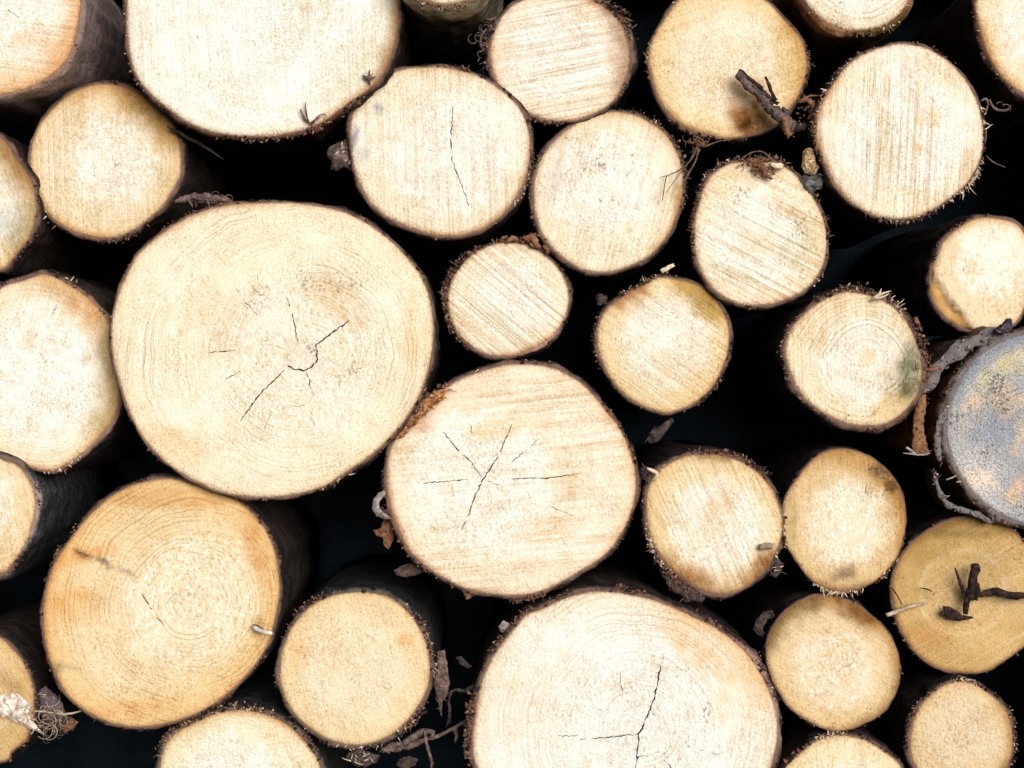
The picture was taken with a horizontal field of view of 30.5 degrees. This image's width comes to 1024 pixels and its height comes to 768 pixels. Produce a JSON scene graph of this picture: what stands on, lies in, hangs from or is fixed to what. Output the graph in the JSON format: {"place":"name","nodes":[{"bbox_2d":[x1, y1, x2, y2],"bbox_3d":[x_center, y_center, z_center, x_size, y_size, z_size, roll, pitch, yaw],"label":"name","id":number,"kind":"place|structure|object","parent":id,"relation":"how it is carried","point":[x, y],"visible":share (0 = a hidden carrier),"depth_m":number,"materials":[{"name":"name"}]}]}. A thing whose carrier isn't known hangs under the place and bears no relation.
{"place":"outdoors","nodes":[
{"label":"outdoors","id":0,"kind":"place"},
{"bbox_2d":[0,0,1023,767],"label":"backdrop","id":1,"kind":"structure","parent":0,"point":[734,414],"depth_m":2.72,"materials":[{"name":"black"}]},
{"label":"ground","id":2,"kind":"structure","parent":0,"visible":0},
{"bbox_2d":[153,652,350,767],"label":"log","id":3,"kind":"object","parent":2,"relation":"on","point":[250,723],"visible":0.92,"depth_m":2.20,"materials":[{"name":"brown wood"}]},
{"bbox_2d":[39,471,319,732],"bbox_3d":[-0.408,0.255,2.401,0.287,0.301,0.448,0,0,0],"label":"log","id":4,"kind":"object","parent":3,"relation":"on","point":[163,593],"visible":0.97,"depth_m":2.18,"materials":[{"name":"brown wood"}]},
{"bbox_2d":[0,597,77,764],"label":"log","id":5,"kind":"object","parent":4,"relation":"on","point":[26,674],"visible":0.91,"depth_m":2.21,"materials":[{"name":"brown wood"}]},
{"bbox_2d":[0,690,43,733],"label":"wood shred","id":6,"kind":"object","parent":5,"relation":"attached to","point":[14,707],"visible":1,"depth_m":2.19,"materials":[{"name":"wood"}]},
{"bbox_2d":[38,686,65,727],"bbox_3d":[-0.543,0.382,2.212,0.035,0.051,0.019,0,0,0],"label":"bark flake","id":7,"kind":"object","parent":5,"relation":"attached to","point":[48,696],"visible":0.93,"depth_m":2.21,"materials":[{"name":"wood"}]},
{"bbox_2d":[25,695,80,742],"bbox_3d":[-0.538,0.393,2.196,0.067,0.054,0.026,0,0,-6],"label":"fibre tangle","id":8,"kind":"object","parent":5,"relation":"attached to","point":[54,714],"visible":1,"depth_m":2.19,"materials":[{"name":"plant"}]},
{"bbox_2d":[63,718,78,731],"bbox_3d":[-0.518,0.400,2.203,0.018,0.016,0.006,0,0,0],"label":"bark flake","id":9,"kind":"object","parent":8,"relation":"hanging from","point":[70,726],"visible":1,"depth_m":2.20,"materials":[{"name":"orange wood"}]},
{"bbox_2d":[0,451,121,580],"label":"log","id":10,"kind":"object","parent":4,"relation":"on","point":[41,514],"visible":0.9,"depth_m":2.21,"materials":[{"name":"brown wood"}]},
{"bbox_2d":[0,269,147,475],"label":"log","id":11,"kind":"object","parent":10,"relation":"on","point":[62,410],"visible":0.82,"depth_m":2.20,"materials":[{"name":"brown wood"}]},
{"bbox_2d":[0,132,117,281],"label":"log","id":12,"kind":"object","parent":11,"relation":"on","point":[31,240],"visible":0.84,"depth_m":2.20,"materials":[{"name":"brown wood"}]},
{"bbox_2d":[0,0,140,130],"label":"log","id":13,"kind":"object","parent":12,"relation":"on","point":[52,51],"visible":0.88,"depth_m":2.16,"materials":[{"name":"brown wood"}]},
{"bbox_2d":[252,624,273,634],"bbox_3d":[-0.288,0.284,2.172,0.030,0.011,0.010,0,0,24],"label":"wood splinter","id":14,"kind":"object","parent":4,"relation":"attached to","point":[257,628],"visible":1,"depth_m":2.17,"materials":[{"name":"beige plant"}]},
{"bbox_2d":[108,198,447,501],"bbox_3d":[-0.276,-0.038,2.385,0.384,0.353,0.447,0,0,0],"label":"log","id":15,"kind":"object","parent":4,"relation":"on","point":[267,350],"visible":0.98,"depth_m":2.17,"materials":[{"name":"brown wood"}]},
{"bbox_2d":[27,79,238,255],"bbox_3d":[-0.479,-0.263,2.432,0.194,0.199,0.447,0,0,0],"label":"log","id":16,"kind":"object","parent":15,"relation":"on","point":[119,166],"visible":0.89,"depth_m":2.21,"materials":[{"name":"brown wood"}]},
{"bbox_2d":[173,191,232,209],"bbox_3d":[-0.358,-0.210,2.177,0.070,0.027,0.023,0,0,0],"label":"bark strip","id":17,"kind":"object","parent":15,"relation":"on","point":[202,197],"visible":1,"depth_m":2.17,"materials":[{"name":"wood"}]},
{"bbox_2d":[273,553,446,752],"bbox_3d":[-0.182,0.335,2.413,0.196,0.198,0.449,0,0,0],"label":"log","id":18,"kind":"object","parent":3,"relation":"on","point":[362,642],"visible":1,"depth_m":2.19,"materials":[{"name":"brown wood"}]},
{"bbox_2d":[343,749,379,767],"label":"bark scrap","id":19,"kind":"object","parent":18,"relation":"attached to","point":[357,757],"visible":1,"depth_m":2.19,"materials":[{"name":"brown wood"}]},
{"bbox_2d":[394,563,423,577],"bbox_3d":[-0.122,0.221,2.221,0.035,0.017,0.009,0,0,0],"label":"bark scrap","id":20,"kind":"object","parent":18,"relation":"on","point":[406,570],"visible":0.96,"depth_m":2.22,"materials":[{"name":"wood"}]},
{"bbox_2d":[379,720,465,753],"bbox_3d":[-0.105,0.415,2.202,0.103,0.038,0.019,0,0,-5],"label":"twig","id":21,"kind":"object","parent":18,"relation":"attached to","point":[411,741],"visible":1,"depth_m":2.20,"materials":[{"name":"brown wood"}]},
{"bbox_2d":[396,755,417,767],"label":"bark scrap","id":22,"kind":"object","parent":21,"relation":"attached to","point":[409,761],"visible":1,"depth_m":2.22,"materials":[{"name":"brown wood"}]},
{"bbox_2d":[423,731,434,767],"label":"twig","id":23,"kind":"object","parent":21,"relation":"hanging from","point":[428,748],"visible":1,"depth_m":2.19,"materials":[{"name":"brown wood"}]},
{"bbox_2d":[434,650,452,715],"bbox_3d":[-0.081,0.354,2.208,0.019,0.080,0.020,0,0,-42],"label":"bark strip","id":24,"kind":"object","parent":18,"relation":"hanging from","point":[442,683],"visible":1,"depth_m":2.21,"materials":[{"name":"brown wood"}]},
{"bbox_2d":[462,557,782,767],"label":"log","id":25,"kind":"object","parent":2,"relation":"on","point":[616,662],"visible":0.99,"depth_m":2.17,"materials":[{"name":"brown wood"}]},
{"bbox_2d":[446,684,473,726],"bbox_3d":[-0.061,0.379,2.208,0.037,0.053,0.007,0,0,13],"label":"twig","id":26,"kind":"object","parent":25,"relation":"attached to","point":[465,690],"visible":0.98,"depth_m":2.21,"materials":[{"name":"brown wood"}]},
{"bbox_2d":[456,656,471,667],"bbox_3d":[-0.057,0.329,2.221,0.020,0.015,0.004,0,0,0],"label":"wood chip","id":27,"kind":"object","parent":25,"relation":"on","point":[462,661],"visible":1,"depth_m":2.22,"materials":[{"name":"brown wood"}]},
{"bbox_2d":[498,620,509,631],"bbox_3d":[-0.008,0.281,2.171,0.015,0.016,0.006,0,0,0],"label":"bark scrap","id":28,"kind":"object","parent":25,"relation":"on","point":[504,625],"visible":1,"depth_m":2.17,"materials":[{"name":"wood"}]},
{"bbox_2d":[381,359,641,603],"bbox_3d":[-0.001,0.113,2.394,0.305,0.286,0.454,0,0,0],"label":"log","id":29,"kind":"object","parent":25,"relation":"on","point":[509,479],"visible":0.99,"depth_m":2.18,"materials":[{"name":"brown wood"}]},
{"bbox_2d":[372,490,389,518],"bbox_3d":[-0.150,0.140,2.178,0.024,0.034,0.011,0,0,-11],"label":"bark scrap","id":30,"kind":"object","parent":29,"relation":"attached to","point":[378,511],"visible":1,"depth_m":2.18,"materials":[{"name":"grey wood"}]},
{"bbox_2d":[373,518,394,548],"bbox_3d":[-0.150,0.174,2.197,0.026,0.040,0.015,0,0,0],"label":"bark scrap","id":31,"kind":"object","parent":29,"relation":"attached to","point":[384,530],"visible":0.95,"depth_m":2.20,"materials":[{"name":"brown wood"}]},
{"bbox_2d":[464,592,473,599],"bbox_3d":[-0.049,0.245,2.186,0.014,0.012,0.006,0,0,0],"label":"bark scrap","id":32,"kind":"object","parent":29,"relation":"hanging from","point":[467,596],"visible":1,"depth_m":2.19,"materials":[{"name":"brown wood"}]},
{"bbox_2d":[439,235,573,362],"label":"log","id":33,"kind":"object","parent":29,"relation":"on","point":[504,300],"visible":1,"depth_m":2.21,"materials":[{"name":"brown wood"}]},
{"bbox_2d":[345,63,535,263],"bbox_3d":[-0.084,-0.271,2.407,0.225,0.210,0.447,0,0,0],"label":"log","id":34,"kind":"object","parent":33,"relation":"on","point":[442,159],"visible":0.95,"depth_m":2.19,"materials":[{"name":"brown wood"}]},
{"bbox_2d":[122,0,420,179],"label":"log","id":35,"kind":"object","parent":34,"relation":"on","point":[239,83],"visible":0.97,"depth_m":2.17,"materials":[{"name":"brown wood"}]},
{"bbox_2d":[167,125,223,159],"bbox_3d":[-0.373,-0.284,2.211,0.070,0.038,0.005,0,0,-25],"label":"twig","id":36,"kind":"object","parent":35,"relation":"attached to","point":[182,134],"visible":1,"depth_m":2.21,"materials":[{"name":"brown wood"}]},
{"bbox_2d":[300,102,326,124],"bbox_3d":[-0.229,-0.311,2.160,0.032,0.027,0.003,0,0,0],"label":"fibre tangle","id":37,"kind":"object","parent":35,"relation":"attached to","point":[311,122],"visible":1,"depth_m":2.16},
{"bbox_2d":[362,70,375,84],"bbox_3d":[-0.164,-0.352,2.160,0.016,0.018,0.005,0,0,0],"label":"fibre tangle","id":38,"kind":"object","parent":35,"relation":"attached to","point":[368,78],"visible":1,"depth_m":2.16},
{"bbox_2d":[327,139,350,170],"bbox_3d":[-0.200,-0.270,2.202,0.032,0.038,0.024,0,0,-16],"label":"bark flake","id":39,"kind":"object","parent":34,"relation":"attached to","point":[337,155],"visible":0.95,"depth_m":2.20,"materials":[{"name":"brown wood"}]},
{"bbox_2d":[403,0,502,71],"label":"log","id":40,"kind":"object","parent":34,"relation":"on","point":[442,30],"visible":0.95,"depth_m":2.26,"materials":[{"name":"brown wood"}]},
{"bbox_2d":[506,233,549,254],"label":"bark crumbs","id":41,"kind":"object","parent":33,"relation":"on","point":[532,239],"visible":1,"depth_m":2.20,"materials":[{"name":"brown wood"}]},
{"bbox_2d":[509,594,542,603],"bbox_3d":[0.017,0.250,2.184,0.040,0.014,0.009,0,0,0],"label":"bark scrap","id":42,"kind":"object","parent":29,"relation":"attached to","point":[518,601],"visible":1,"depth_m":2.18,"materials":[{"name":"brown wood"}]},
{"bbox_2d":[579,271,733,416],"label":"log","id":43,"kind":"object","parent":29,"relation":"on","point":[660,345],"visible":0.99,"depth_m":2.21,"materials":[{"name":"brown wood"}]},
{"bbox_2d":[596,294,606,305],"bbox_3d":[0.106,-0.100,2.212,0.014,0.015,0.009,0,0,0],"label":"bark chip","id":44,"kind":"object","parent":43,"relation":"on","point":[601,299],"visible":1,"depth_m":2.21,"materials":[{"name":"brown wood"}]},
{"bbox_2d":[526,108,690,294],"bbox_3d":[0.113,-0.226,2.419,0.194,0.201,0.447,0,0,0],"label":"log","id":45,"kind":"object","parent":43,"relation":"on","point":[601,215],"visible":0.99,"depth_m":2.20,"materials":[{"name":"brown wood"}]},
{"bbox_2d":[480,0,638,158],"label":"log","id":46,"kind":"object","parent":45,"relation":"on","point":[557,66],"visible":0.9,"depth_m":2.20,"materials":[{"name":"brown wood"}]},
{"bbox_2d":[468,17,496,69],"bbox_3d":[-0.034,-0.399,2.200,0.033,0.063,0.019,0,0,21],"label":"fibre tangle","id":47,"kind":"object","parent":46,"relation":"on","point":[481,36],"visible":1,"depth_m":2.20,"materials":[{"name":"brown plant"}]},
{"bbox_2d":[660,131,733,200],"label":"dry grass","id":48,"kind":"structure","parent":45,"relation":"hanging from","point":[701,143],"depth_m":2.19,"materials":[{"name":"brown plant"}]},
{"bbox_2d":[660,263,674,272],"bbox_3d":[0.183,-0.136,2.204,0.017,0.012,0.004,0,0,0],"label":"wood chip","id":49,"kind":"object","parent":43,"relation":"on","point":[666,268],"visible":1,"depth_m":2.20,"materials":[{"name":"beige wood"}]},
{"bbox_2d":[629,439,787,600],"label":"log","id":50,"kind":"object","parent":25,"relation":"on","point":[707,520],"visible":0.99,"depth_m":2.20,"materials":[{"name":"brown wood"}]},
{"bbox_2d":[640,464,649,478],"bbox_3d":[0.156,0.103,2.206,0.013,0.022,0.008,0,0,0],"label":"bark chip","id":51,"kind":"object","parent":50,"relation":"on","point":[644,472],"visible":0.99,"depth_m":2.21,"materials":[{"name":"brown wood"}]},
{"bbox_2d":[646,467,657,479],"bbox_3d":[0.164,0.105,2.193,0.014,0.016,0.005,0,0,0],"label":"wood splinter","id":52,"kind":"object","parent":50,"relation":"attached to","point":[654,471],"visible":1,"depth_m":2.19,"materials":[{"name":"beige wood"}]},
{"bbox_2d":[645,418,673,442],"bbox_3d":[0.174,0.055,2.212,0.036,0.030,0.013,0,0,0],"label":"bark scrap","id":53,"kind":"object","parent":50,"relation":"on","point":[656,434],"visible":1,"depth_m":2.21,"materials":[{"name":"brown wood"}]},
{"bbox_2d":[659,568,705,602],"bbox_3d":[0.202,0.234,2.206,0.056,0.048,0.022,0,0,0],"label":"bark scrap","id":54,"kind":"object","parent":50,"relation":"attached to","point":[683,592],"visible":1,"depth_m":2.20,"materials":[{"name":"brown wood"}]},
{"bbox_2d":[759,543,774,549],"bbox_3d":[0.298,0.190,2.194,0.019,0.011,0.010,0,0,0],"label":"wood splinter","id":55,"kind":"object","parent":50,"relation":"attached to","point":[763,546],"visible":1,"depth_m":2.19,"materials":[{"name":"beige wood"}]},
{"bbox_2d":[769,557,785,577],"bbox_3d":[0.312,0.215,2.201,0.020,0.026,0.009,0,0,0],"label":"bark flake","id":56,"kind":"object","parent":50,"relation":"attached to","point":[776,572],"visible":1,"depth_m":2.20,"materials":[{"name":"brown wood"}]},
{"bbox_2d":[777,700,904,767],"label":"log","id":57,"kind":"object","parent":2,"relation":"on","point":[805,745],"visible":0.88,"depth_m":2.21,"materials":[{"name":"brown wood"}]},
{"bbox_2d":[723,564,903,731],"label":"log","id":58,"kind":"object","parent":57,"relation":"on","point":[832,663],"visible":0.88,"depth_m":2.20,"materials":[{"name":"brown wood"}]},
{"bbox_2d":[754,610,774,636],"bbox_3d":[0.298,0.284,2.221,0.028,0.034,0.013,0,0,0],"label":"bark flake","id":59,"kind":"object","parent":58,"relation":"on","point":[762,619],"visible":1,"depth_m":2.22,"materials":[{"name":"wood"}]},
{"bbox_2d":[752,437,906,597],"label":"log","id":60,"kind":"object","parent":58,"relation":"on","point":[844,509],"visible":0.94,"depth_m":2.20,"materials":[{"name":"brown wood"}]},
{"bbox_2d":[734,282,931,433],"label":"log","id":61,"kind":"object","parent":60,"relation":"on","point":[846,358],"visible":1,"depth_m":2.19,"materials":[{"name":"brown wood"}]},
{"bbox_2d":[661,153,832,319],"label":"log","id":62,"kind":"object","parent":61,"relation":"on","point":[746,242],"visible":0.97,"depth_m":2.20,"materials":[{"name":"brown wood"}]},
{"bbox_2d":[625,0,815,179],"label":"log","id":63,"kind":"object","parent":62,"relation":"on","point":[697,55],"visible":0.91,"depth_m":2.22,"materials":[{"name":"brown wood"}]},
{"bbox_2d":[735,69,807,137],"bbox_3d":[0.303,-0.327,2.189,0.086,0.083,0.020,0,0,3],"label":"twig","id":64,"kind":"object","parent":63,"relation":"on","point":[782,117],"visible":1,"depth_m":2.19,"materials":[{"name":"brown wood"}]},
{"bbox_2d":[737,151,785,180],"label":"bark shreds","id":65,"kind":"object","parent":62,"relation":"on","point":[776,166],"visible":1,"depth_m":2.19,"materials":[{"name":"brown wood"}]},
{"bbox_2d":[800,173,822,192],"bbox_3d":[0.351,-0.235,2.198,0.028,0.024,0.015,0,0,0],"label":"bark chip","id":66,"kind":"object","parent":62,"relation":"on","point":[814,183],"visible":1,"depth_m":2.19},
{"bbox_2d":[871,288,889,300],"bbox_3d":[0.428,-0.103,2.176,0.022,0.016,0.008,0,0,0],"label":"wood splinter","id":67,"kind":"object","parent":61,"relation":"attached to","point":[878,296],"visible":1,"depth_m":2.17,"materials":[{"name":"beige wood"}]},
{"bbox_2d":[913,317,942,381],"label":"bark shreds","id":68,"kind":"object","parent":61,"relation":"on","point":[915,319],"visible":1,"depth_m":2.19,"materials":[{"name":"brown wood"}]},
{"bbox_2d":[865,645,1018,767],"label":"log","id":69,"kind":"object","parent":57,"relation":"on","point":[930,717],"visible":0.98,"depth_m":2.20,"materials":[{"name":"brown wood"}]},
{"bbox_2d":[846,495,1023,675],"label":"log","id":70,"kind":"object","parent":69,"relation":"on","point":[940,545],"visible":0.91,"depth_m":2.21,"materials":[{"name":"brown wood"}]},
{"bbox_2d":[886,602,927,616],"bbox_3d":[0.464,0.265,2.202,0.053,0.018,0.009,0,0,0],"label":"straw","id":71,"kind":"object","parent":70,"relation":"attached to","point":[893,612],"visible":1,"depth_m":2.20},
{"bbox_2d":[869,326,1023,528],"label":"log","id":72,"kind":"object","parent":70,"relation":"on","point":[964,422],"visible":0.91,"depth_m":2.20,"materials":[{"name":"grey wood"}]},
{"bbox_2d":[903,446,929,455],"bbox_3d":[0.473,0.078,2.198,0.032,0.011,0.004,0,0,0],"label":"straw","id":73,"kind":"object","parent":72,"relation":"attached to","point":[911,450],"visible":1,"depth_m":2.20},
{"bbox_2d":[854,213,1023,335],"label":"log","id":74,"kind":"object","parent":72,"relation":"on","point":[961,274],"visible":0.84,"depth_m":2.24,"materials":[{"name":"brown wood"}]},
{"bbox_2d":[765,41,990,248],"bbox_3d":[0.451,-0.291,2.397,0.214,0.219,0.448,0,0,0],"label":"log","id":75,"kind":"object","parent":74,"relation":"on","point":[892,135],"visible":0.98,"depth_m":2.18,"materials":[{"name":"brown wood"}]},
{"bbox_2d":[796,95,818,119],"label":"bark crumbs","id":76,"kind":"object","parent":75,"relation":"on","point":[809,101],"visible":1,"depth_m":2.19,"materials":[{"name":"brown wood"}]},
{"bbox_2d":[801,148,818,175],"bbox_3d":[0.348,-0.259,2.189,0.021,0.032,0.019,0,0,0],"label":"wood chip","id":77,"kind":"object","parent":75,"relation":"on","point":[809,166],"visible":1,"depth_m":2.19,"materials":[{"name":"beige wood"}]},
{"bbox_2d":[770,0,912,94],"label":"log","id":78,"kind":"object","parent":75,"relation":"on","point":[836,34],"visible":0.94,"depth_m":2.19,"materials":[{"name":"brown wood"}]},
{"bbox_2d":[910,0,1023,138],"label":"log","id":79,"kind":"object","parent":75,"relation":"on","point":[980,43],"visible":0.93,"depth_m":2.19,"materials":[{"name":"brown wood"}]},
{"bbox_2d":[980,97,1010,166],"bbox_3d":[0.564,-0.293,2.194,0.037,0.082,0.019,0,0,0],"label":"fibre tangle","id":80,"kind":"object","parent":75,"relation":"attached to","point":[995,108],"visible":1,"depth_m":2.19,"materials":[{"name":"brown plant"}]},
{"bbox_2d":[992,318,1012,334],"bbox_3d":[0.572,-0.067,2.187,0.022,0.020,0.016,0,0,0],"label":"bark chip","id":81,"kind":"object","parent":72,"relation":"on","point":[1005,327],"visible":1,"depth_m":2.18,"materials":[{"name":"grey wood"}]},
{"bbox_2d":[938,606,972,620],"bbox_3d":[0.521,0.268,2.199,0.044,0.019,0.009,0,0,0],"label":"bark chip","id":82,"kind":"object","parent":70,"relation":"attached to","point":[949,613],"visible":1,"depth_m":2.20,"materials":[{"name":"brown wood"}]},
{"bbox_2d":[954,563,980,614],"bbox_3d":[0.532,0.239,2.193,0.030,0.061,0.014,0,0,18],"label":"twig","id":83,"kind":"object","parent":70,"relation":"attached to","point":[973,591],"visible":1,"depth_m":2.19,"materials":[{"name":"brown wood"}]},
{"bbox_2d":[979,587,1023,600],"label":"twig","id":84,"kind":"object","parent":70,"relation":"attached to","point":[995,591],"visible":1,"depth_m":2.19,"materials":[{"name":"brown wood"}]}
]}

